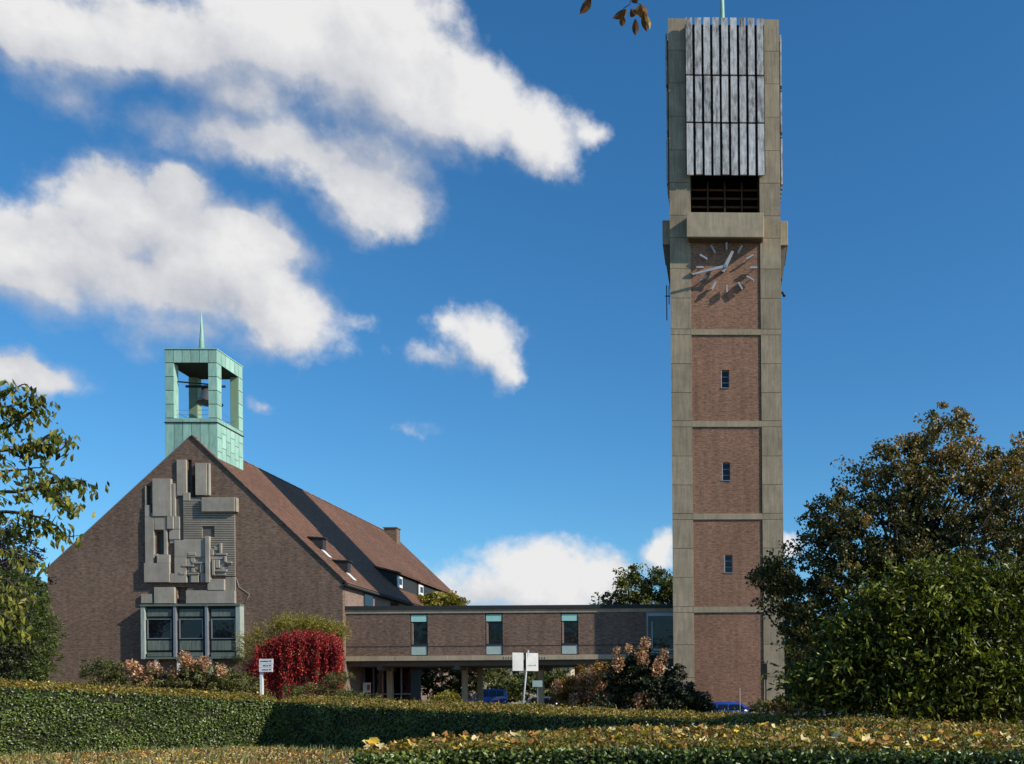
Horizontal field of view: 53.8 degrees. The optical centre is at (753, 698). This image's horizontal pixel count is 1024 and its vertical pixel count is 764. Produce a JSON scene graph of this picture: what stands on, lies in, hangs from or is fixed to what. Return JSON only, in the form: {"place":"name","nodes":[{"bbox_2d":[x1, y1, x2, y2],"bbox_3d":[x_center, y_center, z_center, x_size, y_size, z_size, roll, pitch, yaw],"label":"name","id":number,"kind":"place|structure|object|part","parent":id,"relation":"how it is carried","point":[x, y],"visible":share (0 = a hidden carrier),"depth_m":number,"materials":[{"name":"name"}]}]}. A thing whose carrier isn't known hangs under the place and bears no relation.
{"place":"outdoors","nodes":[
{"label":"outdoors","id":0,"kind":"place"},
{"bbox_2d":[0,701,1022,763],"bbox_3d":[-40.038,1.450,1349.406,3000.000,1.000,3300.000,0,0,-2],"label":"ground","id":1,"kind":"structure","parent":0,"point":[265,760],"depth_m":28.48,"materials":[{"name":"green plant"}]},
{"bbox_2d":[0,575,47,677],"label":"dark left shrub","id":2,"kind":"object","parent":1,"relation":"on","point":[13,653],"visible":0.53,"depth_m":39.14,"materials":[{"name":"green plant"}]},
{"bbox_2d":[0,558,47,681],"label":"backdrop tree","id":3,"kind":"object","parent":1,"relation":"on","point":[26,677],"depth_m":109.02,"materials":[{"name":"green plant"}]},
{"bbox_2d":[0,518,59,599],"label":"purple leaved tree","id":4,"kind":"object","parent":1,"relation":"on","point":[4,563],"visible":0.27,"depth_m":57.06,"materials":[{"name":"green plant"}]},
{"bbox_2d":[0,562,66,681],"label":"conifer hedge tree","id":5,"kind":"object","parent":1,"relation":"on","point":[36,669],"visible":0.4,"depth_m":50.95,"materials":[{"name":"green plant"}]},
{"bbox_2d":[0,378,109,643],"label":"cherry tree","id":6,"kind":"object","parent":1,"relation":"on","point":[53,494],"visible":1,"depth_m":12.79,"materials":[{"name":"green plant"}]},
{"bbox_2d":[77,655,135,687],"bbox_3d":[-32.928,-0.146,49.114,2.694,4.085,2.453,0,0,-36],"label":"round shrub","id":7,"kind":"object","parent":1,"relation":"on","point":[114,673],"visible":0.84,"depth_m":48.79,"materials":[{"name":"green plant"}]},
{"bbox_2d":[0,676,277,754],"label":"clipped hedge","id":8,"kind":"object","parent":1,"relation":"on","point":[48,716],"visible":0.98,"depth_m":32.57,"materials":[{"name":"green plant"}]},
{"bbox_2d":[0,745,356,763],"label":"leaf carpet","id":9,"kind":"object","parent":1,"relation":"on","point":[140,757],"visible":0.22,"depth_m":28.81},
{"bbox_2d":[0,743,363,763],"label":"grass tufts","id":10,"kind":"object","parent":1,"relation":"on","point":[108,759],"visible":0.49,"depth_m":27.52,"materials":[{"name":"green plant"}]},
{"bbox_2d":[115,650,253,693],"bbox_3d":[-27.200,-0.215,46.411,6.129,4.151,3.052,0,0,-2],"label":"hydrangea bush","id":11,"kind":"object","parent":1,"relation":"on","point":[185,677],"visible":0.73,"depth_m":45.72,"materials":[{"name":"green plant"}]},
{"bbox_2d":[210,668,268,694],"bbox_3d":[-25.860,0.085,48.381,2.879,3.492,1.882,0,0,-2],"label":"brown tipped shrub","id":12,"kind":"object","parent":1,"relation":"on","point":[255,685],"visible":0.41,"depth_m":48.19,"materials":[{"name":"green plant"}]},
{"bbox_2d":[46,435,485,702],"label":"church","id":13,"kind":"structure","parent":1,"relation":"on","point":[298,550],"depth_m":65.03,"materials":[{"name":"brown brick"}]},
{"bbox_2d":[141,460,238,603],"bbox_3d":[-37.986,-11.235,64.732,6.449,9.701,0.404,0,0,-2],"label":"gable relief","id":14,"kind":"object","parent":13,"relation":"attached to","point":[205,547],"visible":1,"depth_m":64.72,"materials":[{"name":"concrete"}]},
{"bbox_2d":[140,604,243,679],"bbox_3d":[-37.656,-2.188,64.611,6.592,8.232,0.597,0,0,-2],"label":"window bay","id":15,"kind":"object","parent":13,"relation":"attached to","point":[171,631],"depth_m":64.49,"materials":[{"name":"grey metal"}]},
{"bbox_2d":[147,619,171,638],"bbox_3d":[-39.783,-4.667,64.439,1.600,1.350,0.080,-1,0,-2],"label":"window frame","id":16,"kind":"structure","parent":15,"relation":"in","point":[156,628],"depth_m":64.42,"materials":[{"name":"grey metal"}]},
{"bbox_2d":[179,619,203,638],"bbox_3d":[-37.698,-4.671,64.501,1.561,1.351,0.080,-1,0,-2],"label":"window frame","id":17,"kind":"structure","parent":15,"relation":"in","point":[188,628],"depth_m":64.49,"materials":[{"name":"glass"}]},
{"bbox_2d":[211,619,235,638],"bbox_3d":[-35.566,-4.676,64.565,1.606,1.352,0.080,-1,0,-2],"label":"window frame","id":18,"kind":"structure","parent":15,"relation":"in","point":[220,628],"depth_m":64.55,"materials":[{"name":"grey metal"}]},
{"bbox_2d":[164,310,243,469],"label":"copper belfry","id":19,"kind":"object","parent":13,"relation":"on","point":[216,436],"visible":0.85,"depth_m":65.65,"materials":[{"name":"green metal"}]},
{"bbox_2d":[195,388,223,406],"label":"bell","id":20,"kind":"object","parent":19,"relation":"hanging from","point":[203,399],"visible":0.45,"depth_m":66.91,"materials":[{"name":"grey metal"}]},
{"bbox_2d":[363,593,372,605],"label":"window","id":21,"kind":"structure","parent":13,"relation":"in","point":[368,599],"depth_m":69.69,"materials":[{"name":"teal glass"}]},
{"bbox_2d":[391,601,399,605],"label":"window","id":22,"kind":"structure","parent":13,"relation":"in","point":[392,603],"depth_m":75.32,"materials":[{"name":"black glass"}]},
{"bbox_2d":[259,659,272,694],"bbox_3d":[-21.939,0.005,43.383,0.615,3.572,0.170,0,0,-2],"label":"direction sign","id":23,"kind":"object","parent":1,"relation":"on","point":[265,665],"visible":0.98,"depth_m":43.31,"materials":[{"name":"white metal"}]},
{"bbox_2d":[230,611,352,699],"bbox_3d":[-30.173,-1.918,62.062,8.565,7.700,3.576,0,0,-2],"label":"shrub","id":24,"kind":"object","parent":1,"relation":"on","point":[310,656],"visible":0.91,"depth_m":61.08,"materials":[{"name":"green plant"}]},
{"bbox_2d":[299,671,355,696],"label":"bronze shrub","id":25,"kind":"object","parent":1,"relation":"on","point":[333,684],"visible":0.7,"depth_m":51.14,"materials":[{"name":"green plant"}]},
{"bbox_2d":[282,683,382,699],"bbox_3d":[-21.590,0.499,49.446,5.191,2.583,2.131,0,0,-2],"label":"green shrub","id":26,"kind":"object","parent":1,"relation":"on","point":[295,690],"visible":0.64,"depth_m":49.33,"materials":[{"name":"green plant"}]},
{"bbox_2d":[363,683,370,696],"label":"notice board","id":27,"kind":"object","parent":1,"relation":"on","point":[366,687],"visible":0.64,"depth_m":68.31,"materials":[{"name":"white paint"}]},
{"bbox_2d":[363,668,420,700],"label":"entrance hall","id":28,"kind":"structure","parent":1,"relation":"on","point":[407,683],"depth_m":69.00,"materials":[{"name":"black glass"}]},
{"bbox_2d":[275,693,557,748],"bbox_3d":[-11.491,0.734,31.700,14.282,2.006,1.887,-1,0,38],"label":"shaded hedge","id":29,"kind":"object","parent":1,"relation":"on","point":[336,720],"visible":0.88,"depth_m":32.05,"materials":[{"name":"green plant"}]},
{"bbox_2d":[416,590,469,685],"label":"tree","id":30,"kind":"object","parent":1,"relation":"on","point":[438,599],"visible":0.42,"depth_m":82.65,"materials":[{"name":"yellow plant"}]},
{"bbox_2d":[430,689,462,702],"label":"court shrub","id":31,"kind":"object","parent":1,"relation":"on","point":[448,695],"visible":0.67,"depth_m":61.30,"materials":[{"name":"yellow plant"}]},
{"bbox_2d":[421,668,494,701],"bbox_3d":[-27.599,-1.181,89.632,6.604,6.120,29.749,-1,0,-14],"label":"courtyard tree","id":32,"kind":"object","parent":1,"relation":"on","point":[428,682],"visible":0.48,"depth_m":76.75,"materials":[{"name":"green plant"}]},
{"bbox_2d":[345,604,673,703],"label":"link bridge","id":33,"kind":"structure","parent":1,"relation":"on","point":[465,639],"depth_m":66.06,"materials":[{"name":"brick"}]},
{"bbox_2d":[410,614,427,655],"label":"window","id":34,"kind":"structure","parent":33,"relation":"in","point":[418,622],"depth_m":65.95,"materials":[{"name":"teal glass"}]},
{"bbox_2d":[485,613,502,654],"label":"window","id":35,"kind":"structure","parent":33,"relation":"in","point":[493,621],"depth_m":66.10,"materials":[{"name":"teal glass"}]},
{"bbox_2d":[561,613,578,654],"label":"window","id":36,"kind":"structure","parent":33,"relation":"in","point":[569,621],"depth_m":66.24,"materials":[{"name":"teal glass"}]},
{"bbox_2d":[646,612,673,653],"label":"stair window","id":37,"kind":"structure","parent":33,"relation":"in","point":[659,625],"depth_m":66.55,"materials":[{"name":"glass"}]},
{"bbox_2d":[512,650,537,703],"bbox_3d":[-8.940,-0.106,37.776,1.036,3.576,0.211,-1,0,-24],"label":"sign pole","id":38,"kind":"object","parent":1,"relation":"on","point":[530,661],"visible":0.96,"depth_m":37.72,"materials":[{"name":"metal"}]},
{"bbox_2d":[489,668,564,704],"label":"car park tree","id":39,"kind":"object","parent":1,"relation":"on","point":[505,672],"visible":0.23,"depth_m":138.18,"materials":[{"name":"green plant"}]},
{"bbox_2d":[494,667,574,703],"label":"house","id":40,"kind":"structure","parent":1,"relation":"on","point":[514,672],"depth_m":149.02,"materials":[{"name":"brown brick"}]},
{"bbox_2d":[532,680,541,703],"bbox_3d":[-13.387,0.301,59.669,0.600,2.831,0.080,0,0,-2],"label":"notice","id":41,"kind":"object","parent":1,"relation":"on","point":[537,683],"visible":0.79,"depth_m":59.63,"materials":[{"name":"grey metal"}]},
{"bbox_2d":[486,667,625,703],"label":"car park shrub","id":42,"kind":"object","parent":1,"relation":"on","point":[514,689],"visible":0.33,"depth_m":126.42,"materials":[{"name":"green plant"}]},
{"bbox_2d":[549,660,626,707],"bbox_3d":[-7.088,0.002,41.810,3.685,3.343,2.439,0,0,-2],"label":"flowering bush","id":43,"kind":"object","parent":1,"relation":"on","point":[579,692],"visible":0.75,"depth_m":41.18,"materials":[{"name":"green plant"}]},
{"bbox_2d":[589,562,672,692],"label":"green tree","id":44,"kind":"object","parent":1,"relation":"on","point":[643,594],"visible":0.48,"depth_m":90.72,"materials":[{"name":"green plant"}]},
{"bbox_2d":[589,636,719,713],"bbox_3d":[-3.792,-0.364,36.788,4.891,4.014,2.555,-1,0,8],"label":"dark flowering bush","id":45,"kind":"object","parent":1,"relation":"on","point":[641,665],"visible":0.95,"depth_m":36.38,"materials":[{"name":"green plant"}]},
{"bbox_2d":[347,722,1023,763],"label":"hedge","id":46,"kind":"object","parent":1,"relation":"on","point":[687,746],"visible":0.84,"depth_m":5.89,"materials":[{"name":"green plant"}]},
{"bbox_2d":[365,737,379,743],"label":"fallen leaf","id":47,"kind":"object","parent":46,"relation":"on","point":[375,740],"visible":1,"depth_m":5.56,"materials":[{"name":"yellow plant"}]},
{"bbox_2d":[366,742,378,748],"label":"fallen leaf","id":48,"kind":"object","parent":46,"relation":"on","point":[372,745],"visible":0.76,"depth_m":5.77,"materials":[{"name":"beige plant"}]},
{"bbox_2d":[442,730,454,738],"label":"fallen leaf","id":49,"kind":"object","parent":46,"relation":"on","point":[445,733],"visible":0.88,"depth_m":7.23,"materials":[{"name":"orange plant"}]},
{"bbox_2d":[486,731,496,739],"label":"fallen leaf","id":50,"kind":"object","parent":46,"relation":"on","point":[493,734],"visible":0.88,"depth_m":6.84,"materials":[{"name":"brown plant"}]},
{"bbox_2d":[520,737,527,745],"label":"fallen leaf","id":51,"kind":"object","parent":46,"relation":"on","point":[522,740],"visible":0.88,"depth_m":5.99,"materials":[{"name":"green plant"}]},
{"bbox_2d":[527,738,537,743],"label":"fallen leaf","id":52,"kind":"object","parent":46,"relation":"on","point":[530,741],"visible":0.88,"depth_m":6.01,"materials":[{"name":"brown plant"}]},
{"bbox_2d":[528,730,540,734],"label":"fallen leaf","id":53,"kind":"object","parent":46,"relation":"on","point":[535,733],"visible":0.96,"depth_m":7.65,"materials":[{"name":"orange plant"}]},
{"bbox_2d":[777,734,789,738],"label":"fallen leaf","id":54,"kind":"object","parent":46,"relation":"on","point":[781,736],"visible":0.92,"depth_m":6.33,"materials":[{"name":"orange plant"}]},
{"bbox_2d":[800,734,809,742],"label":"fallen leaf","id":55,"kind":"object","parent":46,"relation":"on","point":[804,738],"visible":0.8,"depth_m":6.00,"materials":[{"name":"beige plant"}]},
{"bbox_2d":[830,730,840,738],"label":"fallen leaf","id":56,"kind":"object","parent":46,"relation":"on","point":[836,734],"visible":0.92,"depth_m":6.61,"materials":[{"name":"plant"}]},
{"bbox_2d":[848,737,861,745],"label":"fallen leaf","id":57,"kind":"object","parent":46,"relation":"on","point":[851,740],"visible":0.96,"depth_m":5.57,"materials":[{"name":"orange plant"}]},
{"bbox_2d":[862,733,869,740],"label":"fallen leaf","id":58,"kind":"object","parent":46,"relation":"on","point":[866,737],"visible":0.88,"depth_m":6.22,"materials":[{"name":"beige plant"}]},
{"bbox_2d":[868,737,881,743],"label":"fallen leaf","id":59,"kind":"object","parent":46,"relation":"on","point":[878,740],"visible":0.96,"depth_m":5.67,"materials":[{"name":"orange plant"}]},
{"bbox_2d":[882,734,894,740],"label":"fallen leaf","id":60,"kind":"object","parent":46,"relation":"on","point":[886,737],"visible":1,"depth_m":6.00,"materials":[{"name":"orange plant"}]},
{"bbox_2d":[929,738,939,742],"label":"fallen leaf","id":61,"kind":"object","parent":46,"relation":"on","point":[934,740],"visible":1,"depth_m":5.66,"materials":[{"name":"yellow plant"}]},
{"bbox_2d":[945,734,958,739],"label":"fallen leaf","id":62,"kind":"object","parent":46,"relation":"on","point":[951,737],"visible":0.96,"depth_m":6.00,"materials":[{"name":"brown plant"}]},
{"bbox_2d":[971,731,986,736],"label":"fallen leaf","id":63,"kind":"object","parent":46,"relation":"on","point":[978,734],"visible":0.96,"depth_m":6.48,"materials":[{"name":"yellow plant"}]},
{"bbox_2d":[761,663,766,700],"bbox_3d":[0.561,-0.113,50.059,0.340,3.416,0.100,0,0,-2],"label":"street sign","id":64,"kind":"object","parent":1,"relation":"on","point":[763,668],"visible":0.78,"depth_m":50.01,"materials":[{"name":"black metal"}]},
{"bbox_2d":[519,703,1023,733],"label":"dark hedge","id":65,"kind":"object","parent":1,"relation":"on","point":[554,718],"visible":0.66,"depth_m":21.92,"materials":[{"name":"green plant"}]},
{"bbox_2d":[747,695,809,714],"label":"brown shrub","id":66,"kind":"object","parent":1,"relation":"on","point":[780,706],"visible":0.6,"depth_m":33.80,"materials":[{"name":"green plant"}]},
{"bbox_2d":[744,401,1023,717],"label":"broad autumn tree","id":67,"kind":"object","parent":1,"relation":"on","point":[918,536],"visible":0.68,"depth_m":35.53,"materials":[{"name":"green plant"}]},
{"bbox_2d":[760,548,1023,724],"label":"laurel shrub","id":68,"kind":"object","parent":1,"relation":"on","point":[913,643],"visible":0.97,"depth_m":18.59,"materials":[{"name":"green plant"}]},
{"bbox_2d":[986,431,1023,563],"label":"tree","id":69,"kind":"object","parent":1,"relation":"on","point":[1022,454],"visible":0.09,"depth_m":41.85,"materials":[{"name":"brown plant"}]},
{"bbox_2d":[0,0,1023,691],"label":"sky","id":70,"kind":"structure","parent":0,"point":[424,237],"materials":[{"name":"blue"}]},
{"bbox_2d":[580,0,650,35],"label":"hanging twig","id":71,"kind":"object","parent":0,"point":[640,10],"visible":1,"depth_m":3.00,"materials":[{"name":"brown plant"}]},
{"bbox_2d":[662,0,787,714],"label":"bell tower","id":72,"kind":"structure","parent":0,"point":[724,166],"depth_m":64.72,"materials":[{"name":"red brick"}]},
{"bbox_2d":[665,285,669,319],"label":"antenna","id":73,"kind":"object","parent":72,"relation":"attached to","point":[666,296],"depth_m":65.13,"materials":[{"name":"black metal"}]},
{"bbox_2d":[692,242,756,292],"bbox_3d":[-1.909,-28.869,64.449,4.352,3.340,0.660,0,0,-2],"label":"tower clock","id":74,"kind":"object","parent":72,"relation":"attached to","point":[724,267],"visible":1,"depth_m":64.35,"materials":[{"name":"metal"}]},
{"bbox_2d":[721,370,728,387],"bbox_3d":[-1.904,-21.516,64.898,0.560,1.200,0.260,-1,0,-2],"label":"window","id":75,"kind":"structure","parent":72,"relation":"in","point":[724,374],"depth_m":64.99,"materials":[{"name":"blue glass"}]},
{"bbox_2d":[722,463,730,480],"bbox_3d":[-1.838,-15.261,64.868,0.620,1.250,0.320,-1,0,-2],"label":"window","id":76,"kind":"structure","parent":72,"relation":"in","point":[725,466],"depth_m":64.99,"materials":[{"name":"blue glass"}]},
{"bbox_2d":[724,555,732,572],"bbox_3d":[-1.687,-9.052,64.871,0.620,1.250,0.320,-1,0,-2],"label":"window","id":77,"kind":"structure","parent":72,"relation":"in","point":[728,562],"depth_m":64.99,"materials":[{"name":"blue glass"}]},
{"bbox_2d":[581,701,960,715],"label":"car park","id":78,"kind":"structure","parent":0,"point":[824,714],"depth_m":79.33,"materials":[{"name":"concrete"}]},
{"bbox_2d":[468,689,507,703],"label":"parked van","id":79,"kind":"object","parent":78,"relation":"on","point":[494,695],"visible":0.43,"depth_m":95.67,"materials":[{"name":"blue paint"}]},
{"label":"window","id":80,"kind":"part","parent":79,"relation":"part of","materials":[{"name":"black glass"}]},
{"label":"window","id":81,"kind":"part","parent":79,"relation":"part of","materials":[{"name":"black glass"}]},
{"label":"window","id":82,"kind":"part","parent":79,"relation":"part of","materials":[{"name":"black glass"}]},
{"bbox_2d":[524,696,558,704],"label":"parked car","id":83,"kind":"object","parent":78,"relation":"on","point":[548,700],"visible":0.15,"depth_m":78.80,"materials":[{"name":"black paint"}]},
{"bbox_2d":[701,702,762,713],"bbox_3d":[-1.436,0.898,56.979,3.972,1.414,2.010,0,0,-10],"label":"parked hatchback","id":84,"kind":"object","parent":78,"relation":"on","point":[738,706],"visible":0.2,"depth_m":56.23,"materials":[{"name":"blue paint"}]},
{"bbox_3d":[-1.796,0.497,56.121,0.618,0.290,0.093,0,0,-10],"label":"window","id":85,"kind":"part","parent":84,"relation":"part of","materials":[{"name":"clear glass"}]},
{"bbox_3d":[-0.949,0.489,56.266,0.961,0.290,0.093,0,0,-10],"label":"window","id":86,"kind":"part","parent":84,"relation":"part of","materials":[{"name":"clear glass"}]},
{"bbox_2d":[784,601,823,695],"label":"park tree","id":87,"kind":"object","parent":78,"relation":"on","point":[787,656],"visible":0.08,"depth_m":99.01,"materials":[{"name":"green plant"}]}
]}

